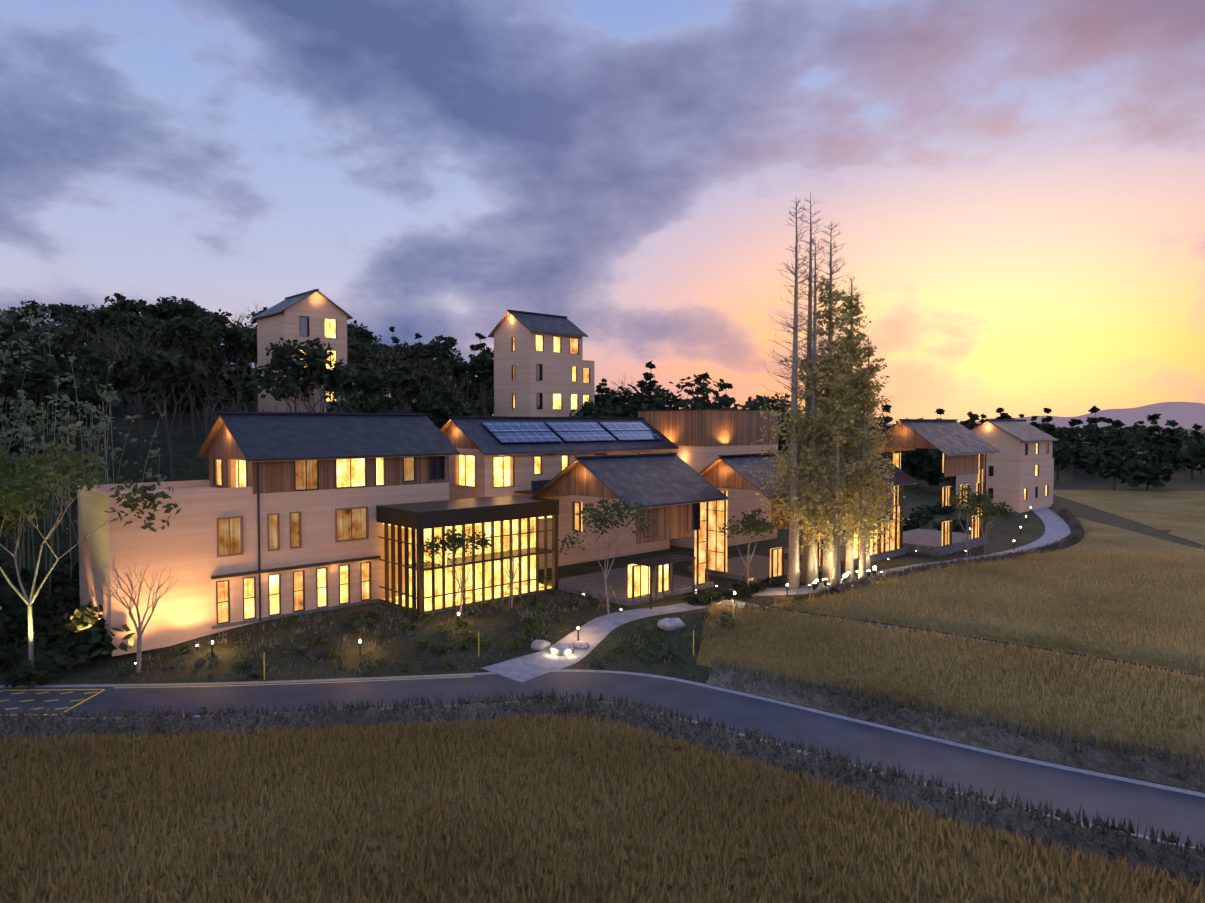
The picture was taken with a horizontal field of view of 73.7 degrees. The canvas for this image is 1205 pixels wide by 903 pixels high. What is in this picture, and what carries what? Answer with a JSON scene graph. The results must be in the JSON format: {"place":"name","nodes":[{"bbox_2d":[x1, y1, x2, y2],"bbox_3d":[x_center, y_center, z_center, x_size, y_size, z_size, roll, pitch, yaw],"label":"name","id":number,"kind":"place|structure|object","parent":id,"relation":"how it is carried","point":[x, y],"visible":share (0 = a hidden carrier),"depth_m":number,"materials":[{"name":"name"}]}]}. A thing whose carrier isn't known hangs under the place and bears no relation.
{"place":"outdoors","nodes":[
{"label":"outdoors","id":0,"kind":"place"},
{"bbox_2d":[77,486,110,501],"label":"house walls","id":1,"kind":"structure","parent":0,"point":[98,494],"depth_m":48.36,"materials":[{"name":"brown wood"}]},
{"bbox_2d":[0,711,1204,902],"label":"field","id":2,"kind":"structure","parent":0,"point":[543,809],"depth_m":27.20,"materials":[{"name":"plant"}]},
{"bbox_2d":[0,365,1204,796],"bbox_3d":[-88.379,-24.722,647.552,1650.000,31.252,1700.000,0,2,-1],"label":"ground","id":3,"kind":"structure","parent":0,"point":[1002,535],"depth_m":52.90,"materials":[{"name":"green plant"}]},
{"bbox_2d":[0,304,166,593],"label":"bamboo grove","id":4,"kind":"object","parent":3,"relation":"on","point":[73,428],"visible":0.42,"depth_m":62.55,"materials":[{"name":"green plant"}]},
{"bbox_2d":[77,482,448,655],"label":"house walls","id":5,"kind":"structure","parent":3,"relation":"on","point":[183,546],"depth_m":49.85,"materials":[{"name":"beige"}]},
{"bbox_2d":[77,480,209,492],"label":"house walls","id":6,"kind":"structure","parent":5,"relation":"on","point":[175,484],"depth_m":55.31,"materials":[{"name":"brown wood"}]},
{"bbox_2d":[107,487,252,502],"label":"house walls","id":7,"kind":"structure","parent":5,"relation":"on","point":[176,494],"depth_m":49.13,"materials":[{"name":"brown wood"}]},
{"bbox_2d":[208,451,448,493],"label":"house walls","id":8,"kind":"structure","parent":5,"relation":"on","point":[276,476],"depth_m":54.73,"materials":[{"name":"brown wood"}]},
{"bbox_2d":[208,423,241,452],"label":"house walls","id":9,"kind":"structure","parent":8,"relation":"on","point":[224,441],"depth_m":54.79,"materials":[{"name":"brown wood"}]},
{"bbox_2d":[257,309,347,411],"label":"tower walls","id":10,"kind":"structure","parent":3,"relation":"on","point":[283,324],"depth_m":100.58,"materials":[{"name":"beige brick"}]},
{"bbox_2d":[251,289,352,401],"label":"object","id":11,"kind":"object","parent":10,"relation":"on","point":[330,330],"visible":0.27,"depth_m":101.39,"materials":[{"name":"grey tile"}]},
{"bbox_2d":[286,292,345,314],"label":"tower walls","id":12,"kind":"structure","parent":10,"relation":"on","point":[316,302],"depth_m":100.07,"materials":[{"name":"brown wood"}]},
{"bbox_2d":[197,412,460,629],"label":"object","id":13,"kind":"object","parent":3,"relation":"on","point":[306,442],"visible":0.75,"depth_m":55.20,"materials":[{"name":"grey wood"}]},
{"bbox_2d":[85,314,798,472],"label":"trees","id":14,"kind":"object","parent":3,"relation":"on","point":[170,336],"visible":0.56,"depth_m":92.68,"materials":[{"name":"green plant"}]},
{"bbox_2d":[0,302,904,458],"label":"trees","id":15,"kind":"object","parent":3,"relation":"on","point":[129,399],"visible":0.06,"depth_m":85.20,"materials":[{"name":"green plant"}]},
{"bbox_2d":[376,495,558,614],"bbox_3d":[-9.706,7.472,59.375,12.150,7.400,5.750,-2,3,-43],"label":"glass pavilion","id":16,"kind":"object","parent":3,"relation":"on","point":[430,589],"visible":0.92,"depth_m":57.24,"materials":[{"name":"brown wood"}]},
{"bbox_2d":[105,580,829,680],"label":"shrubs","id":17,"kind":"object","parent":3,"relation":"on","point":[533,629],"visible":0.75,"depth_m":49.37,"materials":[{"name":"green plant"}]},
{"bbox_2d":[0,492,1001,689],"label":"shrubs","id":18,"kind":"object","parent":3,"relation":"on","point":[48,606],"visible":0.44,"depth_m":48.63,"materials":[{"name":"green plant"}]},
{"bbox_2d":[0,442,1018,672],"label":"garden trees","id":19,"kind":"object","parent":3,"relation":"on","point":[15,503],"visible":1,"depth_m":45.66,"materials":[{"name":"green plant"}]},
{"bbox_2d":[30,507,1030,681],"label":"garden luminaires","id":20,"kind":"object","parent":3,"relation":"on","point":[815,584],"visible":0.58,"depth_m":60.67,"materials":[{"name":"yellow metal"}]},
{"bbox_2d":[494,329,582,416],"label":"tower walls","id":21,"kind":"structure","parent":3,"relation":"on","point":[525,386],"depth_m":100.04,"materials":[{"name":"beige brick"}]},
{"bbox_2d":[494,314,526,333],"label":"tower walls","id":22,"kind":"structure","parent":21,"relation":"on","point":[510,323],"depth_m":100.00,"materials":[{"name":"brown wood"}]},
{"bbox_2d":[488,310,589,409],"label":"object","id":23,"kind":"object","parent":21,"relation":"attached to","point":[545,323],"visible":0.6,"depth_m":100.72,"materials":[{"name":"grey tile"}]},
{"bbox_2d":[449,448,669,569],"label":"house walls","id":24,"kind":"structure","parent":3,"relation":"on","point":[525,476],"depth_m":71.61,"materials":[{"name":"beige"}]},
{"bbox_2d":[443,423,477,448],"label":"house walls","id":25,"kind":"structure","parent":24,"relation":"on","point":[454,435],"depth_m":68.57,"materials":[{"name":"brown wood"}]},
{"bbox_2d":[439,416,678,493],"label":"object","id":26,"kind":"object","parent":24,"relation":"on","point":[494,435],"visible":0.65,"depth_m":71.35,"materials":[{"name":"grey wood"}]},
{"bbox_2d":[583,360,593,401],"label":"tower walls","id":27,"kind":"structure","parent":3,"relation":"on","point":[588,388],"depth_m":105.47,"materials":[{"name":"brown wood"}]},
{"bbox_2d":[0,292,1204,562],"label":"hill trees","id":28,"kind":"object","parent":3,"relation":"on","point":[1134,456],"visible":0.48,"depth_m":112.84,"materials":[{"name":"green plant"}]},
{"bbox_2d":[0,686,1204,887],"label":"grass verge","id":29,"kind":"structure","parent":3,"relation":"on","point":[1112,841],"depth_m":35.38,"materials":[{"name":"green plant"}]},
{"bbox_2d":[482,600,730,681],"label":"path to entrance","id":30,"kind":"structure","parent":3,"relation":"on","point":[594,633],"depth_m":49.23,"materials":[{"name":"concrete"}]},
{"bbox_2d":[531,618,684,655],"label":"garden rocks","id":31,"kind":"object","parent":3,"relation":"on","point":[562,649],"visible":0.79,"depth_m":48.83,"materials":[{"name":"white stone"}]},
{"bbox_2d":[531,452,728,608],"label":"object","id":32,"kind":"object","parent":3,"relation":"on","point":[675,490],"visible":0.94,"depth_m":59.80,"materials":[{"name":"grey wood"}]},
{"bbox_2d":[545,463,617,498],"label":"house walls","id":33,"kind":"structure","parent":32,"relation":"on","point":[580,479],"depth_m":59.42,"materials":[{"name":"brown wood"}]},
{"bbox_2d":[670,444,777,548],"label":"block walls","id":34,"kind":"structure","parent":3,"relation":"on","point":[698,459],"depth_m":83.48,"materials":[{"name":"beige paint"}]},
{"bbox_2d":[638,410,778,446],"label":"block walls","id":35,"kind":"structure","parent":34,"relation":"on","point":[704,428],"depth_m":82.85,"materials":[{"name":"brown wood"}]},
{"bbox_2d":[637,409,778,411],"bbox_3d":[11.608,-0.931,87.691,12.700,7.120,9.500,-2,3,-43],"label":"roof edge","id":36,"kind":"object","parent":35,"relation":"attached to","point":[705,409],"visible":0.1,"depth_m":82.56,"materials":[{"name":"brown wood"}]},
{"bbox_2d":[688,452,823,583],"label":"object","id":37,"kind":"object","parent":3,"relation":"on","point":[774,566],"visible":0.38,"depth_m":66.83,"materials":[{"name":"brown wood"}]},
{"bbox_2d":[702,460,758,490],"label":"house walls","id":38,"kind":"structure","parent":37,"relation":"on","point":[722,474],"depth_m":66.07,"materials":[{"name":"brown wood"}]},
{"bbox_2d":[744,191,911,588],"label":"tall trees","id":39,"kind":"object","parent":3,"relation":"on","point":[842,507],"visible":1,"depth_m":62.41,"materials":[{"name":"green plant"}]},
{"bbox_2d":[785,449,918,567],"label":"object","id":40,"kind":"object","parent":3,"relation":"on","point":[891,549],"visible":0.31,"depth_m":76.50,"materials":[{"name":"yellow wood"}]},
{"bbox_2d":[870,419,1000,556],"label":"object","id":41,"kind":"object","parent":3,"relation":"on","point":[963,449],"visible":0.6,"depth_m":80.52,"materials":[{"name":"grey wood"}]},
{"bbox_2d":[871,423,936,448],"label":"house walls","id":42,"kind":"structure","parent":41,"relation":"on","point":[907,437],"depth_m":78.99,"materials":[{"name":"brown wood"}]},
{"bbox_2d":[706,657,1204,791],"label":"grass strip","id":43,"kind":"object","parent":3,"relation":"on","point":[1161,767],"visible":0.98,"depth_m":35.57,"materials":[{"name":"green plant"}]},
{"bbox_2d":[829,508,1084,592],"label":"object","id":44,"kind":"structure","parent":3,"relation":"on","point":[1076,535],"depth_m":72.39,"materials":[{"name":"green plant"}]},
{"bbox_2d":[955,439,1052,512],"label":"house walls","id":45,"kind":"structure","parent":3,"relation":"on","point":[1013,477],"depth_m":115.68,"materials":[{"name":"beige brick"}]},
{"bbox_2d":[971,421,1017,438],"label":"house walls","id":46,"kind":"structure","parent":45,"relation":"on","point":[987,430],"depth_m":116.12,"materials":[{"name":"brown wood"}]},
{"bbox_2d":[970,419,1057,499],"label":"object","id":47,"kind":"object","parent":45,"relation":"on","point":[1022,430],"visible":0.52,"depth_m":118.02,"materials":[{"name":"grey wood"}]},
{"bbox_2d":[1051,458,1053,503],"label":"house walls","id":48,"kind":"structure","parent":3,"relation":"on","point":[1052,479],"depth_m":125.50,"materials":[{"name":"brown wood"}]},
{"bbox_2d":[0,672,1204,847],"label":"road asphalt","id":49,"kind":"structure","parent":0,"point":[1183,814],"depth_m":38.69,"materials":[{"name":"grey asphalt"}]},
{"bbox_2d":[0,689,105,714],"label":"parking markings","id":50,"kind":"object","parent":49,"relation":"on","point":[57,699],"visible":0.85,"depth_m":41.79,"materials":[{"name":"orange"}]},
{"bbox_2d":[115,676,473,687],"bbox_3d":[-16.539,12.531,43.515,18.912,0.001,0.385,0,2,-6],"label":"road paint edge line","id":51,"kind":"object","parent":49,"relation":"on","point":[279,684],"visible":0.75,"depth_m":43.24,"materials":[{"name":"white"}]},
{"bbox_2d":[0,669,1204,796],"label":"curb","id":52,"kind":"structure","parent":49,"relation":"on","point":[828,714],"depth_m":41.64,"materials":[{"name":"grey concrete"}]},
{"bbox_2d":[0,0,1204,423],"label":"sky","id":53,"kind":"structure","parent":0,"point":[1015,189],"materials":[{"name":"blue"}]},
{"bbox_2d":[26,700,1202,849],"bbox_3d":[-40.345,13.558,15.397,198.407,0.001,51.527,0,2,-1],"label":"grass tufts","id":54,"kind":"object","parent":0,"point":[1142,836],"visible":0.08,"depth_m":33.23,"materials":[{"name":"green plant"}]},
{"bbox_2d":[729,507,1070,595],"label":"footpath","id":55,"kind":"structure","parent":0,"point":[1057,528],"depth_m":82.73,"materials":[{"name":"concrete"}]},
{"bbox_2d":[696,598,1204,763],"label":"field","id":56,"kind":"structure","parent":0,"point":[1125,704],"depth_m":40.19,"materials":[{"name":"plant"}]},
{"bbox_2d":[725,600,1203,678],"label":"field terrace path","id":57,"kind":"structure","parent":0,"point":[739,603],"depth_m":51.90,"materials":[{"name":"brown soil"}]},
{"bbox_2d":[743,603,1204,680],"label":"grass tufts","id":58,"kind":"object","parent":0,"point":[769,609],"depth_m":47.63,"materials":[{"name":"green plant"}]},
{"bbox_2d":[770,517,1204,675],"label":"field","id":59,"kind":"structure","parent":0,"point":[1107,591],"depth_m":55.51,"materials":[{"name":"plant"}]},
{"bbox_2d":[876,402,1204,428],"bbox_3d":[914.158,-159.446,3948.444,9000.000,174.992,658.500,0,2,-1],"label":"mountains","id":60,"kind":"structure","parent":0,"point":[1186,415],"depth_m":3993.37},
{"bbox_2d":[1053,490,1204,544],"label":"field","id":61,"kind":"structure","parent":0,"point":[1180,514],"depth_m":121.74,"materials":[{"name":"plant"}]}
]}

